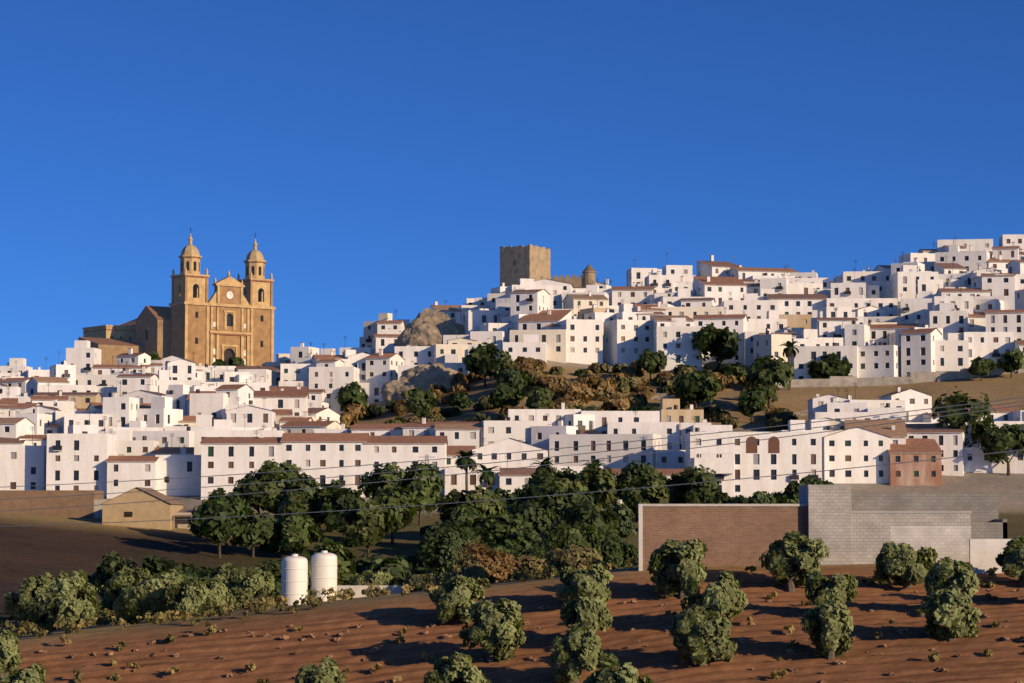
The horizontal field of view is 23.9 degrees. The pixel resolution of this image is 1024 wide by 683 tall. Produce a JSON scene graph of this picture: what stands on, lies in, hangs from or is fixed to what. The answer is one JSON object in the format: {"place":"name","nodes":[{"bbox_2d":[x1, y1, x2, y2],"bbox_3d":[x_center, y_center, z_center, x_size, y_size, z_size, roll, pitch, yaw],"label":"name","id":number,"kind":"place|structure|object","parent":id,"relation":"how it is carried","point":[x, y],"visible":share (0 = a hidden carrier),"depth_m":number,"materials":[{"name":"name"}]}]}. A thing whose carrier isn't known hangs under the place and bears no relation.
{"place":"outdoors","nodes":[
{"label":"outdoors","id":0,"kind":"place"},
{"bbox_2d":[0,358,1023,682],"bbox_3d":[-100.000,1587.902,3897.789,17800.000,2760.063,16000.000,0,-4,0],"label":"terrain","id":1,"kind":"structure","parent":0,"point":[30,546],"depth_m":358.08,"materials":[{"name":"brown soil"}]},
{"bbox_2d":[79,227,275,365],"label":"church","id":2,"kind":"structure","parent":1,"relation":"on","point":[233,317],"depth_m":700.75,"materials":[{"name":"stone"}]},
{"bbox_2d":[281,551,336,605],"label":"storage tanks","id":3,"kind":"object","parent":1,"relation":"on","point":[294,577],"visible":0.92,"depth_m":175.04,"materials":[{"name":"white plastic"}]},
{"bbox_2d":[0,490,807,569],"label":"brick walls","id":4,"kind":"structure","parent":1,"relation":"on","point":[737,535],"depth_m":156.57,"materials":[{"name":"brick"}]},
{"bbox_2d":[422,455,438,577],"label":"pylon and posts","id":5,"kind":"object","parent":1,"relation":"on","point":[425,510],"visible":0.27,"depth_m":451.25,"materials":[{"name":"brown wood"}]},
{"bbox_2d":[0,397,1023,526],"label":"power lines","id":6,"kind":"object","parent":5,"relation":"attached to","point":[533,466],"visible":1,"depth_m":202.19,"materials":[{"name":"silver metal"}]},
{"bbox_2d":[0,322,1023,682],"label":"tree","id":7,"kind":"object","parent":1,"relation":"on","point":[474,544],"depth_m":239.77,"materials":[{"name":"green plant"}]},
{"bbox_2d":[0,234,1023,506],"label":"houses","id":8,"kind":"structure","parent":1,"relation":"on","point":[926,306],"depth_m":584.02,"materials":[{"name":"white paint"}]},
{"bbox_2d":[0,239,1023,496],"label":"windows","id":9,"kind":"structure","parent":8,"relation":"in","point":[772,445],"depth_m":531.14,"materials":[{"name":"black glass"}]},
{"bbox_2d":[0,242,1023,516],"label":"town roofs","id":10,"kind":"structure","parent":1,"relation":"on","point":[900,430],"depth_m":553.58,"materials":[{"name":"brown tile"}]},
{"bbox_2d":[33,308,1023,682],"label":"crag rock","id":11,"kind":"object","parent":1,"relation":"on","point":[427,326],"visible":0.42,"depth_m":606.41,"materials":[{"name":"brown stone"}]},
{"bbox_2d":[94,485,1019,599],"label":"farm buildings","id":12,"kind":"structure","parent":1,"relation":"on","point":[983,553],"depth_m":398.84,"materials":[{"name":"paint"}]},
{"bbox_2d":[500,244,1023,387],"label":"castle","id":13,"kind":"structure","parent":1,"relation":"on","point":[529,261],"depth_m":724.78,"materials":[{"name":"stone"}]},
{"bbox_2d":[799,487,1007,564],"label":"block building","id":14,"kind":"structure","parent":1,"relation":"on","point":[841,530],"depth_m":156.19,"materials":[{"name":"concrete"}]},
{"bbox_2d":[0,0,1023,369],"label":"sky","id":15,"kind":"structure","parent":0,"point":[380,156],"materials":[{"name":"blue"}]},
{"bbox_2d":[6,241,1023,503],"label":"town ironwork","id":16,"kind":"object","parent":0,"point":[580,427],"visible":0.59,"depth_m":603.50,"materials":[{"name":"black metal"}]},
{"bbox_2d":[7,571,1023,682],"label":"grove soil","id":17,"kind":"structure","parent":0,"point":[1012,608],"depth_m":143.24,"materials":[{"name":"brown soil"}]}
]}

